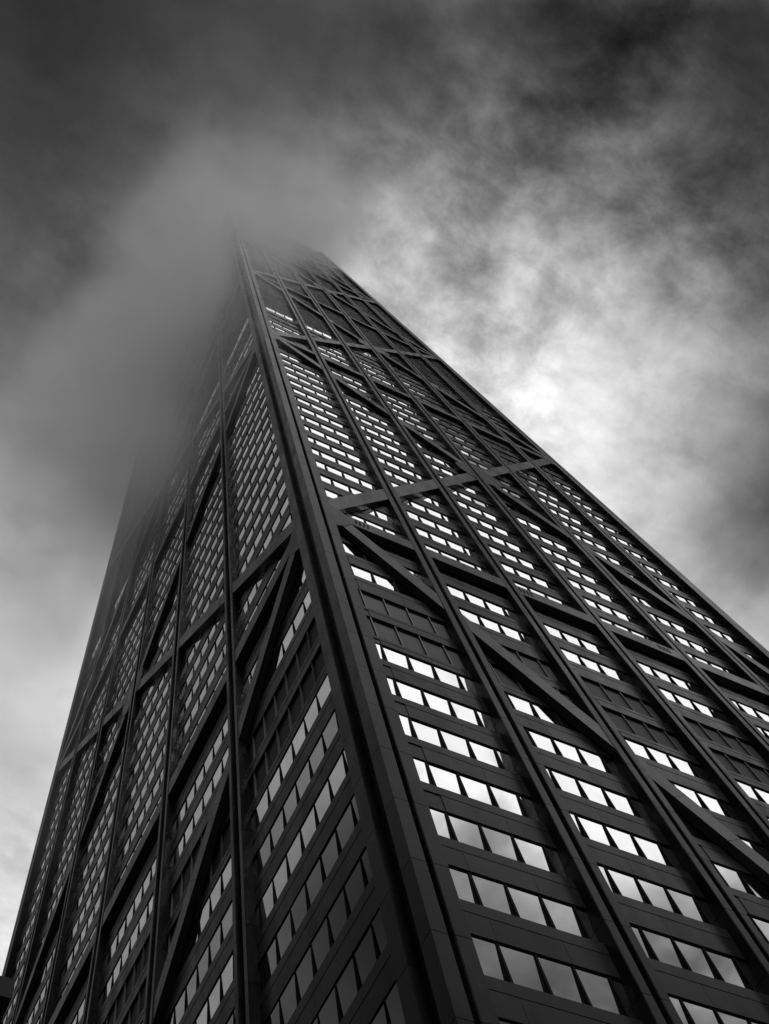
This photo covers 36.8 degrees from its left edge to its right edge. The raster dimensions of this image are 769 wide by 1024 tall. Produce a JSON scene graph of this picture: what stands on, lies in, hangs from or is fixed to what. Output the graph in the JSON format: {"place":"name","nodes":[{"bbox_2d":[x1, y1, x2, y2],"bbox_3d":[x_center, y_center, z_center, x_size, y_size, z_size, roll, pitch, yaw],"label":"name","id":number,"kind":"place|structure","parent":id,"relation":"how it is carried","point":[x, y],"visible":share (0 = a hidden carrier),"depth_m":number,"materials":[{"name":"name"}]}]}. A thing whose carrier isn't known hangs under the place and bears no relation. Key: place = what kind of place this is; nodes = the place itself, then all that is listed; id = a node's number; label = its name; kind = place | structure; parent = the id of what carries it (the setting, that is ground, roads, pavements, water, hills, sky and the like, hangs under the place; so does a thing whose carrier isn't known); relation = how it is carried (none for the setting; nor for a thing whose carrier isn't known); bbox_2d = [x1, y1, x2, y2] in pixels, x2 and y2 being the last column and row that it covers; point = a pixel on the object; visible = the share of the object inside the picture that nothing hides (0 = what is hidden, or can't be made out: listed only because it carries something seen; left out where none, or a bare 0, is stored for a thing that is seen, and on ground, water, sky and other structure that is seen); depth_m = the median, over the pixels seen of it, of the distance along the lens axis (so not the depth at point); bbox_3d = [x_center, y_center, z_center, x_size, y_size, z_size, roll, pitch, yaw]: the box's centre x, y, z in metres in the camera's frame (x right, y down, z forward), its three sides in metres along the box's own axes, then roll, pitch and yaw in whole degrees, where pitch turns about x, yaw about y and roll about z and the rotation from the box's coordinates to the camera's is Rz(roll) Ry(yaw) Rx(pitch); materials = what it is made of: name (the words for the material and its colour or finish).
{"place":"outdoors","nodes":[
{"label":"outdoors","id":0,"kind":"place"},
{"bbox_2d":[0,0,768,975],"label":"sky","id":1,"kind":"structure","parent":0,"point":[566,202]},
{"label":"plaza","id":2,"kind":"structure","parent":0,"visible":0},
{"bbox_2d":[0,976,14,1021],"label":"neighbouring building","id":3,"kind":"structure","parent":2,"relation":"on","point":[7,984],"depth_m":50.12,"materials":[{"name":"grey"}]},
{"bbox_2d":[0,207,768,1023],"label":"skyscraper","id":4,"kind":"structure","parent":2,"relation":"on","point":[420,681],"depth_m":70.66,"materials":[{"name":"black metal"}]},
{"bbox_2d":[196,997,208,1023],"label":"window","id":5,"kind":"structure","parent":4,"relation":"in","point":[203,1017],"depth_m":55.38,"materials":[{"name":"glass"}]},
{"bbox_2d":[208,974,221,1021],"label":"window","id":6,"kind":"structure","parent":4,"relation":"in","point":[215,997],"depth_m":54.74,"materials":[{"name":"glass"}]},
{"bbox_2d":[221,950,233,998],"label":"window","id":7,"kind":"structure","parent":4,"relation":"in","point":[227,975],"depth_m":54.39,"materials":[{"name":"glass"}]},
{"bbox_2d":[258,830,272,872],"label":"window","id":8,"kind":"structure","parent":4,"relation":"in","point":[264,852],"depth_m":56.60,"materials":[{"name":"glass"}]},
{"bbox_2d":[260,879,275,925],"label":"window","id":9,"kind":"structure","parent":4,"relation":"in","point":[268,900],"depth_m":53.16,"materials":[{"name":"glass"}]},
{"bbox_2d":[262,935,279,985],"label":"window","id":10,"kind":"structure","parent":4,"relation":"in","point":[270,960],"depth_m":49.71,"materials":[{"name":"glass"}]},
{"bbox_2d":[265,998,282,1023],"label":"window","id":11,"kind":"structure","parent":4,"relation":"in","point":[275,1017],"depth_m":46.57,"materials":[{"name":"glass"}]},
{"bbox_2d":[270,806,285,848],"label":"window","id":12,"kind":"structure","parent":4,"relation":"in","point":[279,824],"depth_m":56.21,"materials":[{"name":"glass"}]},
{"bbox_2d":[273,854,289,900],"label":"window","id":13,"kind":"structure","parent":4,"relation":"in","point":[282,875],"depth_m":52.75,"materials":[{"name":"glass"}]},
{"bbox_2d":[276,908,293,959],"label":"window","id":14,"kind":"structure","parent":4,"relation":"in","point":[285,933],"depth_m":49.31,"materials":[{"name":"glass"}]},
{"bbox_2d":[280,970,299,1023],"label":"window","id":15,"kind":"structure","parent":4,"relation":"in","point":[289,999],"depth_m":45.86,"materials":[{"name":"glass"}]},
{"bbox_2d":[283,782,298,824],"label":"window","id":16,"kind":"structure","parent":4,"relation":"in","point":[291,802],"depth_m":55.81,"materials":[{"name":"glass"}]},
{"bbox_2d":[287,829,303,875],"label":"window","id":17,"kind":"structure","parent":4,"relation":"in","point":[296,850],"depth_m":52.35,"materials":[{"name":"glass"}]},
{"bbox_2d":[291,882,309,934],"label":"window","id":18,"kind":"structure","parent":4,"relation":"in","point":[300,906],"depth_m":48.89,"materials":[{"name":"glass"}]},
{"bbox_2d":[296,758,312,800],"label":"window","id":19,"kind":"structure","parent":4,"relation":"in","point":[305,776],"depth_m":55.40,"materials":[{"name":"glass"}]},
{"bbox_2d":[296,944,315,999],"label":"window","id":20,"kind":"structure","parent":4,"relation":"in","point":[305,971],"depth_m":45.45,"materials":[{"name":"glass"}]},
{"bbox_2d":[300,803,317,849],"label":"window","id":21,"kind":"structure","parent":4,"relation":"in","point":[310,824],"depth_m":51.96,"materials":[{"name":"glass"}]},
{"bbox_2d":[306,855,324,905],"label":"window","id":22,"kind":"structure","parent":4,"relation":"in","point":[314,882],"depth_m":48.51,"materials":[{"name":"glass"}]},
{"bbox_2d":[309,734,325,775],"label":"window","id":23,"kind":"structure","parent":4,"relation":"in","point":[319,750],"depth_m":55.00,"materials":[{"name":"glass"}]},
{"bbox_2d":[311,914,332,972],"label":"window","id":24,"kind":"structure","parent":4,"relation":"in","point":[322,942],"depth_m":45.05,"materials":[{"name":"glass"}]},
{"bbox_2d":[315,777,332,824],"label":"window","id":25,"kind":"structure","parent":4,"relation":"in","point":[325,797],"depth_m":51.55,"materials":[{"name":"glass"}]},
{"bbox_2d":[318,983,341,1023],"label":"window","id":26,"kind":"structure","parent":4,"relation":"in","point":[330,1012],"depth_m":41.80,"materials":[{"name":"glass"}]},
{"bbox_2d":[322,710,338,750],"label":"window","id":27,"kind":"structure","parent":4,"relation":"in","point":[332,726],"depth_m":54.62,"materials":[{"name":"glass"}]},
{"bbox_2d":[321,827,340,879],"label":"window","id":28,"kind":"structure","parent":4,"relation":"in","point":[331,851],"depth_m":48.11,"materials":[{"name":"glass"}]},
{"bbox_2d":[329,751,347,797],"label":"window","id":29,"kind":"structure","parent":4,"relation":"in","point":[339,771],"depth_m":51.15,"materials":[{"name":"glass"}]},
{"bbox_2d":[328,886,349,942],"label":"window","id":30,"kind":"structure","parent":4,"relation":"in","point":[339,913],"depth_m":44.64,"materials":[{"name":"glass"}]},
{"bbox_2d":[343,750,348,770],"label":"window","id":31,"kind":"structure","parent":4,"relation":"in","point":[343,750],"depth_m":50.94,"materials":[{"name":"glass"}]},
{"bbox_2d":[336,800,356,850],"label":"window","id":32,"kind":"structure","parent":4,"relation":"in","point":[347,823],"depth_m":47.70,"materials":[{"name":"glass"}]},
{"bbox_2d":[336,953,360,1017],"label":"window","id":33,"kind":"structure","parent":4,"relation":"in","point":[348,984],"depth_m":41.19,"materials":[{"name":"glass"}]},
{"bbox_2d":[344,856,366,913],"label":"window","id":34,"kind":"structure","parent":4,"relation":"in","point":[356,883],"depth_m":44.25,"materials":[{"name":"glass"}]},
{"bbox_2d":[351,795,359,822],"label":"window","id":35,"kind":"structure","parent":4,"relation":"in","point":[353,800],"depth_m":47.50,"materials":[{"name":"glass"}]},
{"bbox_2d":[354,922,378,986],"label":"window","id":36,"kind":"structure","parent":4,"relation":"in","point":[366,954],"depth_m":40.80,"materials":[{"name":"glass"}]},
{"bbox_2d":[361,848,371,883],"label":"window","id":37,"kind":"structure","parent":4,"relation":"in","point":[365,860],"depth_m":44.01,"materials":[{"name":"glass"}]},
{"bbox_2d":[372,908,386,955],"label":"window","id":38,"kind":"structure","parent":4,"relation":"in","point":[377,923],"depth_m":40.53,"materials":[{"name":"glass"}]},
{"bbox_2d":[385,982,404,1023],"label":"window","id":39,"kind":"structure","parent":4,"relation":"in","point":[393,1003],"depth_m":37.19,"materials":[{"name":"glass"}]},
{"bbox_2d":[380,645,409,668],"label":"window","id":40,"kind":"structure","parent":4,"relation":"in","point":[390,655],"depth_m":58.00,"materials":[{"name":"glass"}]},
{"bbox_2d":[399,715,412,736],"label":"window","id":41,"kind":"structure","parent":4,"relation":"in","point":[404,720],"depth_m":50.83,"materials":[{"name":"glass"}]},
{"bbox_2d":[393,679,425,705],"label":"window","id":42,"kind":"structure","parent":4,"relation":"in","point":[406,691],"depth_m":54.53,"materials":[{"name":"glass"}]},
{"bbox_2d":[406,654,435,678],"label":"window","id":43,"kind":"structure","parent":4,"relation":"in","point":[416,665],"depth_m":58.43,"materials":[{"name":"glass"}]},
{"bbox_2d":[413,758,430,783],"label":"window","id":44,"kind":"structure","parent":4,"relation":"in","point":[420,765],"depth_m":47.33,"materials":[{"name":"glass"}]},
{"bbox_2d":[408,717,442,746],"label":"window","id":45,"kind":"structure","parent":4,"relation":"in","point":[421,731],"depth_m":51.06,"materials":[{"name":"glass"}]},
{"bbox_2d":[420,689,452,715],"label":"window","id":46,"kind":"structure","parent":4,"relation":"in","point":[432,701],"depth_m":54.97,"materials":[{"name":"glass"}]},
{"bbox_2d":[430,808,451,838],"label":"window","id":47,"kind":"structure","parent":4,"relation":"in","point":[440,821],"depth_m":43.84,"materials":[{"name":"glass"}]},
{"bbox_2d":[425,761,462,794],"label":"window","id":48,"kind":"structure","parent":4,"relation":"in","point":[443,778],"depth_m":47.60,"materials":[{"name":"glass"}]},
{"bbox_2d":[431,664,461,688],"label":"window","id":49,"kind":"structure","parent":4,"relation":"in","point":[448,677],"depth_m":58.87,"materials":[{"name":"glass"}]},
{"bbox_2d":[437,728,471,757],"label":"window","id":50,"kind":"structure","parent":4,"relation":"in","point":[450,741],"depth_m":51.50,"materials":[{"name":"glass"}]},
{"bbox_2d":[449,866,476,903],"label":"window","id":51,"kind":"structure","parent":4,"relation":"in","point":[461,879],"depth_m":40.35,"materials":[{"name":"glass"}]},
{"bbox_2d":[447,699,479,725],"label":"window","id":52,"kind":"structure","parent":4,"relation":"in","point":[460,711],"depth_m":55.40,"materials":[{"name":"glass"}]},
{"bbox_2d":[445,812,486,850],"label":"window","id":53,"kind":"structure","parent":4,"relation":"in","point":[462,830],"depth_m":44.13,"materials":[{"name":"glass"}]},
{"bbox_2d":[456,772,493,805],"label":"window","id":54,"kind":"structure","parent":4,"relation":"in","point":[471,788],"depth_m":48.03,"materials":[{"name":"glass"}]},
{"bbox_2d":[465,738,500,767],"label":"window","id":55,"kind":"structure","parent":4,"relation":"in","point":[480,752],"depth_m":51.93,"materials":[{"name":"glass"}]},
{"bbox_2d":[471,935,506,980],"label":"window","id":56,"kind":"structure","parent":4,"relation":"in","point":[486,950],"depth_m":36.86,"materials":[{"name":"glass"}]},
{"bbox_2d":[468,872,513,914],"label":"window","id":57,"kind":"structure","parent":4,"relation":"in","point":[489,893],"depth_m":40.65,"materials":[{"name":"glass"}]},
{"bbox_2d":[478,823,519,861],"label":"window","id":58,"kind":"structure","parent":4,"relation":"in","point":[495,841],"depth_m":44.56,"materials":[{"name":"glass"}]},
{"bbox_2d":[486,782,524,815],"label":"window","id":59,"kind":"structure","parent":4,"relation":"in","point":[501,798],"depth_m":48.48,"materials":[{"name":"glass"}]},
{"bbox_2d":[505,692,535,716],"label":"window","id":60,"kind":"structure","parent":4,"relation":"in","point":[517,703],"depth_m":60.20,"materials":[{"name":"glass"}]},
{"bbox_2d":[495,942,546,992],"bbox_3d":[4.425,14.764,37.040,1.515,2.090,0.317,23,-74,-17],"label":"window","id":61,"kind":"structure","parent":4,"relation":"in","point":[520,967],"depth_m":37.19,"materials":[{"name":"glass"}]},
{"bbox_2d":[503,883,549,926],"bbox_3d":[5.094,14.087,40.929,1.515,2.090,0.317,23,-74,-17],"label":"window","id":62,"kind":"structure","parent":4,"relation":"in","point":[526,905],"depth_m":41.09,"materials":[{"name":"glass"}]},
{"bbox_2d":[510,834,551,871],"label":"window","id":63,"kind":"structure","parent":4,"relation":"in","point":[530,853],"depth_m":45.00,"materials":[{"name":"glass"}]},
{"bbox_2d":[525,727,557,753],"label":"window","id":64,"kind":"structure","parent":4,"relation":"in","point":[541,741],"depth_m":56.72,"materials":[{"name":"glass"}]},
{"bbox_2d":[529,701,559,725],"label":"window","id":65,"kind":"structure","parent":4,"relation":"in","point":[543,713],"depth_m":60.61,"materials":[{"name":"glass"}]},
{"bbox_2d":[545,767,556,787],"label":"window","id":66,"kind":"structure","parent":4,"relation":"in","point":[545,767],"depth_m":53.15,"materials":[{"name":"glass"}]},
{"bbox_2d":[542,845,566,876],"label":"window","id":67,"kind":"structure","parent":4,"relation":"in","point":[552,856],"depth_m":45.29,"materials":[{"name":"glass"}]},
{"bbox_2d":[533,954,584,1003],"bbox_3d":[5.735,15.311,37.478,1.515,2.090,0.317,23,-74,-17],"label":"window","id":68,"kind":"structure","parent":4,"relation":"in","point":[558,978],"depth_m":37.62,"materials":[{"name":"glass"}]},
{"bbox_2d":[538,894,584,937],"bbox_3d":[6.404,14.635,41.366,1.515,2.090,0.317,23,-74,-17],"label":"window","id":69,"kind":"structure","parent":4,"relation":"in","point":[561,916],"depth_m":41.53,"materials":[{"name":"glass"}]},
{"bbox_2d":[548,768,583,797],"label":"window","id":70,"kind":"structure","parent":4,"relation":"in","point":[564,782],"depth_m":53.25,"materials":[{"name":"glass"}]},
{"bbox_2d":[550,737,583,763],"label":"window","id":71,"kind":"structure","parent":4,"relation":"in","point":[566,750],"depth_m":57.15,"materials":[{"name":"glass"}]},
{"bbox_2d":[569,812,583,836],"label":"window","id":72,"kind":"structure","parent":4,"relation":"in","point":[572,815],"depth_m":49.66,"materials":[{"name":"glass"}]},
{"bbox_2d":[572,905,597,941],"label":"window","id":73,"kind":"structure","parent":4,"relation":"in","point":[581,915],"depth_m":41.82,"materials":[{"name":"glass"}]},
{"bbox_2d":[575,746,607,772],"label":"window","id":74,"kind":"structure","parent":4,"relation":"in","point":[593,760],"depth_m":57.59,"materials":[{"name":"glass"}]},
{"bbox_2d":[574,777,609,806],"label":"window","id":75,"kind":"structure","parent":4,"relation":"in","point":[589,791],"depth_m":53.68,"materials":[{"name":"glass"}]},
{"bbox_2d":[574,813,612,846],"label":"window","id":76,"kind":"structure","parent":4,"relation":"in","point":[593,830],"depth_m":49.78,"materials":[{"name":"glass"}]},
{"bbox_2d":[571,965,622,1014],"bbox_3d":[7.045,15.858,37.915,1.515,2.090,0.317,23,-74,-17],"label":"window","id":77,"kind":"structure","parent":4,"relation":"in","point":[596,989],"depth_m":38.06,"materials":[{"name":"glass"}]},
{"bbox_2d":[597,864,615,892],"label":"window","id":78,"kind":"structure","parent":4,"relation":"in","point":[602,869],"depth_m":46.15,"materials":[{"name":"glass"}]},
{"bbox_2d":[601,787,636,815],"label":"window","id":79,"kind":"structure","parent":4,"relation":"in","point":[617,801],"depth_m":54.12,"materials":[{"name":"glass"}]},
{"bbox_2d":[607,976,635,1018],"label":"window","id":80,"kind":"structure","parent":4,"relation":"in","point":[616,985],"depth_m":38.33,"materials":[{"name":"glass"}]},
{"bbox_2d":[602,823,641,856],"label":"window","id":81,"kind":"structure","parent":4,"relation":"in","point":[622,840],"depth_m":50.22,"materials":[{"name":"glass"}]},
{"bbox_2d":[603,866,645,902],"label":"window","id":82,"kind":"structure","parent":4,"relation":"in","point":[623,884],"depth_m":46.31,"materials":[{"name":"glass"}]},
{"bbox_2d":[630,925,652,958],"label":"window","id":83,"kind":"structure","parent":4,"relation":"in","point":[634,928],"depth_m":42.66,"materials":[{"name":"glass"}]},
{"bbox_2d":[630,833,668,865],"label":"window","id":84,"kind":"structure","parent":4,"relation":"in","point":[648,849],"depth_m":50.65,"materials":[{"name":"glass"}]},
{"bbox_2d":[633,876,676,912],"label":"window","id":85,"kind":"structure","parent":4,"relation":"in","point":[654,894],"depth_m":46.74,"materials":[{"name":"glass"}]},
{"bbox_2d":[638,926,685,968],"bbox_3d":[10.334,16.277,42.678,1.515,2.090,0.317,23,-74,-17],"label":"window","id":86,"kind":"structure","parent":4,"relation":"in","point":[661,948],"depth_m":42.84,"materials":[{"name":"glass"}]},
{"bbox_2d":[668,995,690,1023],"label":"window","id":87,"kind":"structure","parent":4,"relation":"in","point":[675,1001],"depth_m":39.36,"materials":[{"name":"glass"}]},
{"bbox_2d":[663,886,705,922],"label":"window","id":88,"kind":"structure","parent":4,"relation":"in","point":[684,904],"depth_m":47.18,"materials":[{"name":"glass"}]},
{"bbox_2d":[671,782,703,807],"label":"window","id":89,"kind":"structure","parent":4,"relation":"in","point":[688,792],"depth_m":59.60,"materials":[{"name":"glass"}]},
{"bbox_2d":[670,937,717,978],"bbox_3d":[11.643,16.825,43.115,1.515,2.090,0.317,23,-74,-17],"label":"window","id":90,"kind":"structure","parent":4,"relation":"in","point":[693,957],"depth_m":43.28,"materials":[{"name":"glass"}]},
{"bbox_2d":[677,814,713,843],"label":"window","id":91,"kind":"structure","parent":4,"relation":"in","point":[695,832],"depth_m":55.25,"materials":[{"name":"glass"}]},
{"bbox_2d":[679,998,719,1023],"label":"window","id":92,"kind":"structure","parent":4,"relation":"in","point":[696,1013],"depth_m":39.74,"materials":[{"name":"glass"}]},
{"bbox_2d":[694,790,727,816],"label":"window","id":93,"kind":"structure","parent":4,"relation":"in","point":[710,803],"depth_m":59.77,"materials":[{"name":"glass"}]},
{"bbox_2d":[701,947,748,988],"bbox_3d":[12.953,17.372,43.552,1.515,2.090,0.317,23,-74,-17],"label":"window","id":94,"kind":"structure","parent":4,"relation":"in","point":[724,967],"depth_m":43.72,"materials":[{"name":"glass"}]},
{"bbox_2d":[710,861,749,893],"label":"window","id":95,"kind":"structure","parent":4,"relation":"in","point":[731,878],"depth_m":51.99,"materials":[{"name":"glass"}]},
{"bbox_2d":[738,837,754,849],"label":"window","id":96,"kind":"structure","parent":4,"relation":"in","point":[747,842],"depth_m":56.95,"materials":[{"name":"glass"}]},
{"bbox_2d":[732,956,763,993],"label":"window","id":97,"kind":"structure","parent":4,"relation":"in","point":[741,965],"depth_m":44.01,"materials":[{"name":"glass"}]},
{"bbox_2d":[736,870,768,899],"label":"window","id":98,"kind":"structure","parent":4,"relation":"in","point":[755,886],"depth_m":52.44,"materials":[{"name":"glass"}]},
{"bbox_2d":[748,914,768,943],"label":"window","id":99,"kind":"structure","parent":4,"relation":"in","point":[762,926],"depth_m":48.67,"materials":[{"name":"glass"}]}
]}

